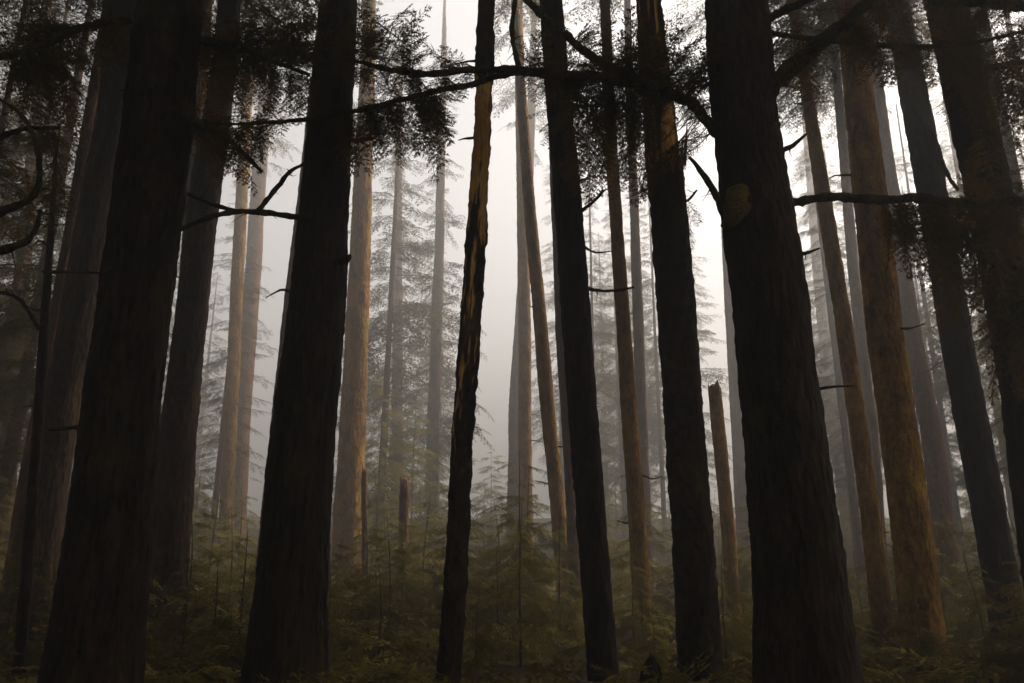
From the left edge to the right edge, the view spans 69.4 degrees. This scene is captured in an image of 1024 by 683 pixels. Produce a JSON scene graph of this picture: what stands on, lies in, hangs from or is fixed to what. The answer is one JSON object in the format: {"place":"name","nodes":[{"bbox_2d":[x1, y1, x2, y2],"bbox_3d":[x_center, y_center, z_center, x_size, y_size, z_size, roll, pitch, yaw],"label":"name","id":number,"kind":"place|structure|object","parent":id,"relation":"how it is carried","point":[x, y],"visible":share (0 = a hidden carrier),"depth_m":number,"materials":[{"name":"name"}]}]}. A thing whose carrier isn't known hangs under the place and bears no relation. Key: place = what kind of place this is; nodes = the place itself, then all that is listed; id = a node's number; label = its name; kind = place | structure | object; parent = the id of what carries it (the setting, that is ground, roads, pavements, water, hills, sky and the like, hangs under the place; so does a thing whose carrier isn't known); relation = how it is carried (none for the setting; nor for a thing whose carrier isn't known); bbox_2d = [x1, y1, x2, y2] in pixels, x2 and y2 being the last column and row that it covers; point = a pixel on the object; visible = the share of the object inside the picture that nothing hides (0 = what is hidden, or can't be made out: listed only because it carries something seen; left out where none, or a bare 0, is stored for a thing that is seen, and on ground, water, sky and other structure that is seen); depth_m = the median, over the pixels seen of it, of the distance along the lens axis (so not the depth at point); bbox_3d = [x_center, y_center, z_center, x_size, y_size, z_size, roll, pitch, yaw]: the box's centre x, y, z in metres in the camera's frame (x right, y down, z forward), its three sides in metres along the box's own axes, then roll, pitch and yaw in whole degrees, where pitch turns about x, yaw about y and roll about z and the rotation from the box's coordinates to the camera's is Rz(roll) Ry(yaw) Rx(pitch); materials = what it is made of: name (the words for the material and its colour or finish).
{"place":"outdoors","nodes":[
{"label":"outdoors","id":0,"kind":"place"},
{"bbox_2d":[0,516,1021,682],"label":"ground","id":1,"kind":"structure","parent":0,"point":[514,667],"depth_m":11.15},
{"bbox_2d":[0,523,50,654],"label":"young hemlock","id":2,"kind":"object","parent":1,"relation":"on","point":[11,608],"visible":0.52,"depth_m":9.94,"materials":[{"name":"green plant"}]},
{"bbox_2d":[0,0,74,493],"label":"hemlock","id":3,"kind":"object","parent":1,"relation":"on","point":[4,119],"visible":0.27,"depth_m":15.35,"materials":[{"name":"green plant"}]},
{"bbox_2d":[0,1,86,492],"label":"hemlock","id":4,"kind":"object","parent":1,"relation":"on","point":[4,354],"visible":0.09,"depth_m":20.32,"materials":[{"name":"green plant"}]},
{"bbox_2d":[0,0,87,575],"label":"conifer","id":5,"kind":"object","parent":1,"relation":"on","point":[14,371],"visible":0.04,"depth_m":25.45,"materials":[{"name":"green plant"}]},
{"bbox_2d":[0,98,88,269],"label":"conifer","id":6,"kind":"object","parent":1,"relation":"on","point":[20,203],"visible":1,"depth_m":7.19,"materials":[{"name":"green plant"}]},
{"bbox_2d":[0,139,98,676],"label":"conifer pole","id":7,"kind":"object","parent":1,"relation":"on","point":[26,572],"visible":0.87,"depth_m":8.91,"materials":[{"name":"brown plant"}]},
{"bbox_2d":[0,0,101,555],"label":"hemlock","id":8,"kind":"object","parent":1,"relation":"on","point":[5,466],"visible":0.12,"depth_m":17.43,"materials":[{"name":"green plant"}]},
{"bbox_2d":[0,0,165,599],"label":"hemlock","id":9,"kind":"object","parent":1,"relation":"on","point":[80,157],"visible":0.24,"depth_m":14.12,"materials":[{"name":"green plant"}]},
{"bbox_2d":[0,76,179,535],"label":"hemlock","id":10,"kind":"object","parent":1,"relation":"on","point":[36,262],"visible":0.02,"depth_m":17.08,"materials":[{"name":"green plant"}]},
{"bbox_2d":[0,0,318,644],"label":"conifer","id":11,"kind":"object","parent":1,"relation":"on","point":[67,366],"visible":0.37,"depth_m":12.29,"materials":[{"name":"brown plant"}]},
{"bbox_2d":[0,0,335,682],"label":"conifer","id":12,"kind":"object","parent":1,"relation":"on","point":[96,632],"visible":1,"depth_m":7.29,"materials":[{"name":"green plant"}]},
{"bbox_2d":[157,0,212,449],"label":"conifer","id":13,"kind":"object","parent":1,"relation":"on","point":[193,150],"visible":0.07,"depth_m":16.54,"materials":[{"name":"brown plant"}]},
{"bbox_2d":[145,557,244,669],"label":"young hemlock","id":14,"kind":"object","parent":1,"relation":"on","point":[164,648],"visible":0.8,"depth_m":8.82,"materials":[{"name":"green plant"}]},
{"bbox_2d":[148,566,247,671],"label":"young hemlock","id":15,"kind":"object","parent":1,"relation":"on","point":[234,640],"visible":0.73,"depth_m":8.88,"materials":[{"name":"green plant"}]},
{"bbox_2d":[152,512,244,641],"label":"young hemlock","id":16,"kind":"object","parent":1,"relation":"on","point":[209,613],"visible":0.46,"depth_m":11.94,"materials":[{"name":"green plant"}]},
{"bbox_2d":[194,272,227,505],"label":"conifer","id":17,"kind":"object","parent":1,"relation":"on","point":[203,413],"visible":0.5,"depth_m":61.82,"materials":[{"name":"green plant"}]},
{"bbox_2d":[1,0,422,644],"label":"conifer","id":18,"kind":"object","parent":1,"relation":"on","point":[175,488],"visible":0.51,"depth_m":12.07,"materials":[{"name":"brown plant"}]},
{"bbox_2d":[185,533,256,662],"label":"young hemlock","id":19,"kind":"object","parent":1,"relation":"on","point":[249,588],"visible":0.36,"depth_m":9.88,"materials":[{"name":"green plant"}]},
{"bbox_2d":[188,492,255,620],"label":"young hemlock","id":20,"kind":"object","parent":1,"relation":"on","point":[216,550],"visible":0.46,"depth_m":15.54,"materials":[{"name":"green plant"}]},
{"bbox_2d":[188,514,256,625],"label":"young hemlock","id":21,"kind":"object","parent":1,"relation":"on","point":[238,559],"visible":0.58,"depth_m":13.98,"materials":[{"name":"green plant"}]},
{"bbox_2d":[193,475,262,574],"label":"young hemlock","id":22,"kind":"object","parent":1,"relation":"on","point":[240,531],"visible":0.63,"depth_m":23.70,"materials":[{"name":"green plant"}]},
{"bbox_2d":[194,114,277,552],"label":"hemlock","id":23,"kind":"object","parent":1,"relation":"on","point":[217,478],"visible":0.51,"depth_m":30.59,"materials":[{"name":"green plant"}]},
{"bbox_2d":[105,0,374,682],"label":"conifer","id":24,"kind":"object","parent":1,"relation":"on","point":[288,632],"visible":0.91,"depth_m":7.82,"materials":[{"name":"brown plant"}]},
{"bbox_2d":[213,0,288,567],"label":"conifer","id":25,"kind":"object","parent":1,"relation":"on","point":[229,444],"visible":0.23,"depth_m":27.66,"materials":[{"name":"brown plant"}]},
{"bbox_2d":[232,19,300,543],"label":"conifer","id":26,"kind":"object","parent":1,"relation":"on","point":[255,235],"visible":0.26,"depth_m":37.56,"materials":[{"name":"brown plant"}]},
{"bbox_2d":[251,24,317,602],"bbox_3d":[-5.034,-9.229,19.753,4.040,31.874,4.067,3,-15,-10],"label":"conifer","id":27,"kind":"object","parent":1,"relation":"on","point":[286,297],"visible":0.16,"depth_m":17.75,"materials":[{"name":"brown plant"}]},
{"bbox_2d":[308,0,392,591],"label":"conifer","id":28,"kind":"object","parent":1,"relation":"on","point":[351,452],"visible":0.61,"depth_m":22.23,"materials":[{"name":"brown plant"}]},
{"bbox_2d":[328,543,379,660],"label":"young hemlock","id":29,"kind":"object","parent":1,"relation":"on","point":[353,584],"visible":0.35,"depth_m":10.37,"materials":[{"name":"green plant"}]},
{"bbox_2d":[328,584,391,668],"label":"young hemlock","id":30,"kind":"object","parent":1,"relation":"on","point":[361,636],"visible":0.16,"depth_m":9.26,"materials":[{"name":"green plant"}]},
{"bbox_2d":[332,558,426,662],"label":"young hemlock","id":31,"kind":"object","parent":1,"relation":"on","point":[385,635],"visible":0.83,"depth_m":10.42,"materials":[{"name":"green plant"}]},
{"bbox_2d":[330,373,429,571],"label":"young hemlock","id":32,"kind":"object","parent":1,"relation":"on","point":[379,480],"visible":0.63,"depth_m":24.68,"materials":[{"name":"green plant"}]},
{"bbox_2d":[328,504,431,622],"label":"young hemlock","id":33,"kind":"object","parent":1,"relation":"on","point":[359,572],"visible":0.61,"depth_m":14.80,"materials":[{"name":"green plant"}]},
{"bbox_2d":[330,519,440,651],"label":"young hemlock","id":34,"kind":"object","parent":1,"relation":"on","point":[383,601],"visible":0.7,"depth_m":11.38,"materials":[{"name":"green plant"}]},
{"bbox_2d":[350,505,421,599],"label":"young hemlock","id":35,"kind":"object","parent":1,"relation":"on","point":[385,543],"visible":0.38,"depth_m":18.16,"materials":[{"name":"green plant"}]},
{"bbox_2d":[333,24,459,552],"bbox_3d":[-5.241,-3.066,32.038,6.280,24.400,5.950,0,-15,0],"label":"hemlock","id":36,"kind":"object","parent":1,"relation":"on","point":[390,320],"visible":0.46,"depth_m":31.59,"materials":[{"name":"green plant"}]},
{"bbox_2d":[354,512,440,621],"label":"young hemlock","id":37,"kind":"object","parent":1,"relation":"on","point":[419,598],"visible":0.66,"depth_m":14.72,"materials":[{"name":"green plant"}]},
{"bbox_2d":[398,474,408,597],"bbox_3d":[-2.812,5.164,19.330,0.376,3.440,0.351,0,-15,0],"label":"broken stump","id":38,"kind":"object","parent":1,"relation":"on","point":[403,518],"visible":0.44,"depth_m":19.44,"materials":[{"name":"wood"}]},
{"bbox_2d":[367,385,447,558],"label":"young hemlock","id":39,"kind":"object","parent":1,"relation":"on","point":[420,458],"visible":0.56,"depth_m":28.73,"materials":[{"name":"green plant"}]},
{"bbox_2d":[370,497,444,612],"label":"young hemlock","id":40,"kind":"object","parent":1,"relation":"on","point":[436,565],"visible":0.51,"depth_m":16.66,"materials":[{"name":"green plant"}]},
{"bbox_2d":[366,61,450,516],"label":"conifer","id":41,"kind":"object","parent":1,"relation":"on","point":[399,278],"visible":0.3,"depth_m":43.60,"materials":[{"name":"green plant"}]},
{"bbox_2d":[375,491,443,607],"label":"young hemlock","id":42,"kind":"object","parent":1,"relation":"on","point":[417,531],"visible":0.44,"depth_m":18.38,"materials":[{"name":"green plant"}]},
{"bbox_2d":[404,224,454,477],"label":"hemlock","id":43,"kind":"object","parent":1,"relation":"on","point":[425,413],"visible":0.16,"depth_m":47.12,"materials":[{"name":"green plant"}]},
{"bbox_2d":[376,0,494,546],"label":"conifer","id":44,"kind":"object","parent":1,"relation":"on","point":[436,374],"visible":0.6,"depth_m":35.22,"materials":[{"name":"green plant"}]},
{"bbox_2d":[409,441,468,568],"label":"young hemlock","id":45,"kind":"object","parent":1,"relation":"on","point":[438,506],"visible":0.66,"depth_m":26.42,"materials":[{"name":"green plant"}]},
{"bbox_2d":[393,488,514,616],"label":"young hemlock","id":46,"kind":"object","parent":1,"relation":"on","point":[476,554],"visible":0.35,"depth_m":16.20,"materials":[{"name":"green plant"}]},
{"bbox_2d":[410,504,513,640],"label":"young hemlock","id":47,"kind":"object","parent":1,"relation":"on","point":[438,577],"visible":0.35,"depth_m":12.99,"materials":[{"name":"green plant"}]},
{"bbox_2d":[435,0,494,682],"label":"dead conifer","id":48,"kind":"object","parent":1,"relation":"on","point":[452,626],"visible":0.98,"depth_m":8.09,"materials":[{"name":"wood"}]},
{"bbox_2d":[469,452,507,537],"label":"young hemlock","id":49,"kind":"object","parent":1,"relation":"on","point":[491,492],"visible":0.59,"depth_m":36.90,"materials":[{"name":"green plant"}]},
{"bbox_2d":[461,579,516,680],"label":"young hemlock","id":50,"kind":"object","parent":1,"relation":"on","point":[480,647],"visible":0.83,"depth_m":8.47,"materials":[{"name":"green plant"}]},
{"bbox_2d":[426,504,582,670],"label":"young hemlock","id":51,"kind":"object","parent":1,"relation":"on","point":[519,630],"visible":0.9,"depth_m":9.84,"materials":[{"name":"green plant"}]},
{"bbox_2d":[463,554,558,655],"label":"young hemlock","id":52,"kind":"object","parent":1,"relation":"on","point":[512,616],"visible":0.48,"depth_m":11.40,"materials":[{"name":"green plant"}]},
{"bbox_2d":[0,527,1023,682],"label":"undergrowth","id":53,"kind":"object","parent":1,"relation":"on","point":[393,675],"visible":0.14,"depth_m":7.72,"materials":[{"name":"plant"}]},
{"bbox_2d":[486,458,566,610],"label":"young hemlock","id":54,"kind":"object","parent":1,"relation":"on","point":[542,536],"visible":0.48,"depth_m":17.11,"materials":[{"name":"green plant"}]},
{"bbox_2d":[473,458,582,638],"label":"young hemlock","id":55,"kind":"object","parent":1,"relation":"on","point":[512,579],"visible":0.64,"depth_m":14.51,"materials":[{"name":"green plant"}]},
{"bbox_2d":[492,1,566,551],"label":"conifer","id":56,"kind":"object","parent":1,"relation":"on","point":[512,489],"visible":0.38,"depth_m":33.65,"materials":[{"name":"red plant"}]},
{"bbox_2d":[494,0,571,569],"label":"conifer","id":57,"kind":"object","parent":1,"relation":"on","point":[525,440],"visible":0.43,"depth_m":24.82,"materials":[{"name":"brown plant"}]},
{"bbox_2d":[484,520,584,636],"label":"young hemlock","id":58,"kind":"object","parent":1,"relation":"on","point":[568,605],"visible":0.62,"depth_m":13.25,"materials":[{"name":"green plant"}]},
{"bbox_2d":[511,0,568,602],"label":"conifer","id":59,"kind":"object","parent":1,"relation":"on","point":[549,428],"visible":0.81,"depth_m":18.58,"materials":[{"name":"brown plant"}]},
{"bbox_2d":[549,141,581,600],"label":"conifer","id":60,"kind":"object","parent":1,"relation":"on","point":[571,530],"visible":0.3,"depth_m":17.01,"materials":[{"name":"red plant"}]},
{"bbox_2d":[531,165,603,509],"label":"hemlock","id":61,"kind":"object","parent":1,"relation":"on","point":[550,327],"visible":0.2,"depth_m":44.59,"materials":[{"name":"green plant"}]},
{"bbox_2d":[494,0,660,648],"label":"conifer","id":62,"kind":"object","parent":1,"relation":"on","point":[636,514],"visible":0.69,"depth_m":13.12,"materials":[{"name":"brown plant"}]},
{"bbox_2d":[545,583,625,674],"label":"young hemlock","id":63,"kind":"object","parent":1,"relation":"on","point":[576,650],"visible":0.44,"depth_m":9.53,"materials":[{"name":"green plant"}]},
{"bbox_2d":[524,0,652,682],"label":"conifer","id":64,"kind":"object","parent":1,"relation":"on","point":[591,528],"visible":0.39,"depth_m":8.64,"materials":[{"name":"brown plant"}]},
{"bbox_2d":[553,167,646,512],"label":"hemlock","id":65,"kind":"object","parent":1,"relation":"on","point":[609,335],"visible":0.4,"depth_m":30.78,"materials":[{"name":"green plant"}]},
{"bbox_2d":[193,0,1023,682],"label":"conifer","id":66,"kind":"object","parent":1,"relation":"on","point":[803,628],"visible":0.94,"depth_m":7.41,"materials":[{"name":"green plant"}]},
{"bbox_2d":[563,0,655,591],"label":"conifer","id":67,"kind":"object","parent":1,"relation":"on","point":[638,333],"visible":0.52,"depth_m":22.74,"materials":[{"name":"red plant"}]},
{"bbox_2d":[594,210,650,515],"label":"conifer","id":68,"kind":"object","parent":1,"relation":"on","point":[601,401],"visible":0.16,"depth_m":57.77,"materials":[{"name":"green plant"}]},
{"bbox_2d":[593,173,665,537],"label":"hemlock","id":69,"kind":"object","parent":1,"relation":"on","point":[620,460],"visible":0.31,"depth_m":36.65,"materials":[{"name":"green plant"}]},
{"bbox_2d":[599,164,667,480],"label":"hemlock","id":70,"kind":"object","parent":1,"relation":"on","point":[627,233],"visible":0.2,"depth_m":48.41,"materials":[{"name":"green plant"}]},
{"bbox_2d":[609,473,675,628],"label":"young hemlock","id":71,"kind":"object","parent":1,"relation":"on","point":[652,569],"visible":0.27,"depth_m":14.13,"materials":[{"name":"green plant"}]},
{"bbox_2d":[611,553,675,660],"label":"young hemlock","id":72,"kind":"object","parent":1,"relation":"on","point":[619,631],"visible":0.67,"depth_m":11.29,"materials":[{"name":"green plant"}]},
{"bbox_2d":[615,578,676,660],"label":"young hemlock","id":73,"kind":"object","parent":1,"relation":"on","point":[627,645],"visible":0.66,"depth_m":11.13,"materials":[{"name":"green plant"}]},
{"bbox_2d":[615,194,705,541],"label":"hemlock","id":74,"kind":"object","parent":1,"relation":"on","point":[660,441],"visible":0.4,"depth_m":33.85,"materials":[{"name":"green plant"}]},
{"bbox_2d":[636,0,724,682],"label":"dead conifer","id":75,"kind":"object","parent":1,"relation":"on","point":[697,623],"visible":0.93,"depth_m":8.33,"materials":[{"name":"wood"}]},
{"bbox_2d":[651,184,732,490],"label":"hemlock","id":76,"kind":"object","parent":1,"relation":"on","point":[702,332],"visible":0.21,"depth_m":37.60,"materials":[{"name":"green plant"}]},
{"bbox_2d":[656,543,751,666],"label":"young hemlock","id":77,"kind":"object","parent":1,"relation":"on","point":[732,638],"visible":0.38,"depth_m":9.81,"materials":[{"name":"green plant"}]},
{"bbox_2d":[664,0,750,568],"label":"conifer","id":78,"kind":"object","parent":1,"relation":"on","point":[738,454],"visible":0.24,"depth_m":27.23,"materials":[{"name":"red plant"}]},
{"bbox_2d":[708,380,742,633],"bbox_3d":[3.801,2.981,13.183,0.332,4.683,0.300,0,-15,0],"label":"broken snag","id":79,"kind":"object","parent":1,"relation":"on","point":[726,511],"visible":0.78,"depth_m":13.17,"materials":[{"name":"brown plant"}]},
{"bbox_2d":[683,0,939,590],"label":"conifer","id":80,"kind":"object","parent":1,"relation":"on","point":[836,90],"visible":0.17,"depth_m":20.52,"materials":[{"name":"red plant"}]},
{"bbox_2d":[794,111,871,524],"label":"conifer","id":81,"kind":"object","parent":1,"relation":"on","point":[810,190],"visible":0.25,"depth_m":42.26,"materials":[{"name":"green plant"}]},
{"bbox_2d":[788,90,883,585],"bbox_3d":[10.513,-1.843,24.350,4.521,19.384,4.007,13,-20,-40],"label":"hemlock","id":82,"kind":"object","parent":1,"relation":"on","point":[850,480],"visible":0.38,"depth_m":23.52,"materials":[{"name":"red plant"}]},
{"bbox_2d":[786,0,897,643],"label":"conifer","id":83,"kind":"object","parent":1,"relation":"on","point":[876,565],"visible":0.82,"depth_m":11.62,"materials":[{"name":"brown plant"}]},
{"bbox_2d":[808,146,881,464],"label":"conifer","id":84,"kind":"object","parent":1,"relation":"on","point":[849,298],"visible":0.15,"depth_m":39.25,"materials":[{"name":"green plant"}]},
{"bbox_2d":[830,426,892,563],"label":"young hemlock","id":85,"kind":"object","parent":1,"relation":"on","point":[840,504],"visible":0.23,"depth_m":27.33,"materials":[{"name":"green plant"}]},
{"bbox_2d":[847,516,900,643],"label":"young hemlock","id":86,"kind":"object","parent":1,"relation":"on","point":[866,615],"visible":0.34,"depth_m":10.84,"materials":[{"name":"green plant"}]},
{"bbox_2d":[771,0,986,607],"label":"conifer","id":87,"kind":"object","parent":1,"relation":"on","point":[822,26],"visible":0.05,"depth_m":20.27,"materials":[{"name":"green plant"}]},
{"bbox_2d":[829,0,952,664],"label":"conifer","id":88,"kind":"object","parent":1,"relation":"on","point":[912,534],"visible":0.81,"depth_m":9.85,"materials":[{"name":"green plant"}]},
{"bbox_2d":[769,0,1023,653],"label":"conifer","id":89,"kind":"object","parent":1,"relation":"on","point":[983,482],"visible":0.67,"depth_m":10.54,"materials":[{"name":"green plant"}]},
{"bbox_2d":[820,91,985,473],"bbox_3d":[13.443,-4.051,27.073,5.787,24.811,5.128,-4,-16,16],"label":"hemlock","id":90,"kind":"object","parent":1,"relation":"on","point":[932,317],"visible":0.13,"depth_m":25.28,"materials":[{"name":"green plant"}]},
{"bbox_2d":[867,14,966,612],"bbox_3d":[10.239,-8.993,20.725,4.064,31.881,4.065,3,-15,-10],"label":"conifer","id":91,"kind":"object","parent":1,"relation":"on","point":[936,466],"visible":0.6,"depth_m":18.10,"materials":[{"name":"red plant"}]},
{"bbox_2d":[893,103,994,568],"bbox_3d":[16.328,-0.782,29.320,3.996,19.333,4.509,14,-20,-42],"label":"hemlock","id":92,"kind":"object","parent":1,"relation":"on","point":[950,470],"visible":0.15,"depth_m":28.54,"materials":[{"name":"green plant"}]},
{"bbox_2d":[897,81,1009,492],"bbox_3d":[14.478,-1.878,24.200,4.501,19.297,3.989,-12,-19,37],"label":"hemlock","id":93,"kind":"object","parent":1,"relation":"on","point":[944,385],"visible":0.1,"depth_m":23.74,"materials":[{"name":"green plant"}]},
{"bbox_2d":[939,540,988,629],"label":"young hemlock","id":94,"kind":"object","parent":1,"relation":"on","point":[977,586],"visible":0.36,"depth_m":13.59,"materials":[{"name":"green plant"}]},
{"bbox_2d":[912,43,1016,553],"bbox_3d":[17.716,-3.343,28.793,5.691,24.400,5.043,13,-20,-40],"label":"hemlock","id":95,"kind":"object","parent":1,"relation":"on","point":[1008,491],"visible":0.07,"depth_m":28.19,"materials":[{"name":"green plant"}]},
{"bbox_2d":[911,553,1023,682],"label":"young hemlock","id":96,"kind":"object","parent":1,"relation":"on","point":[985,649],"visible":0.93,"depth_m":8.08,"materials":[{"name":"green plant"}]},
{"bbox_2d":[911,7,1023,474],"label":"hemlock","id":97,"kind":"object","parent":1,"relation":"on","point":[1013,162],"visible":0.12,"depth_m":15.39,"materials":[{"name":"green plant"}]},
{"bbox_2d":[915,9,1022,486],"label":"hemlock","id":98,"kind":"object","parent":1,"relation":"on","point":[950,165],"visible":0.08,"depth_m":20.08,"materials":[{"name":"green plant"}]},
{"bbox_2d":[923,0,1023,589],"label":"conifer","id":99,"kind":"object","parent":1,"relation":"on","point":[1006,342],"visible":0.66,"depth_m":8.01,"materials":[{"name":"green plant"}]},
{"bbox_2d":[946,446,1020,579],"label":"young hemlock","id":100,"kind":"object","parent":1,"relation":"on","point":[959,505],"visible":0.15,"depth_m":24.35,"materials":[{"name":"green plant"}]},
{"bbox_2d":[0,0,1023,519],"label":"sky","id":101,"kind":"structure","parent":0,"point":[500,280],"materials":[{"name":"white"}]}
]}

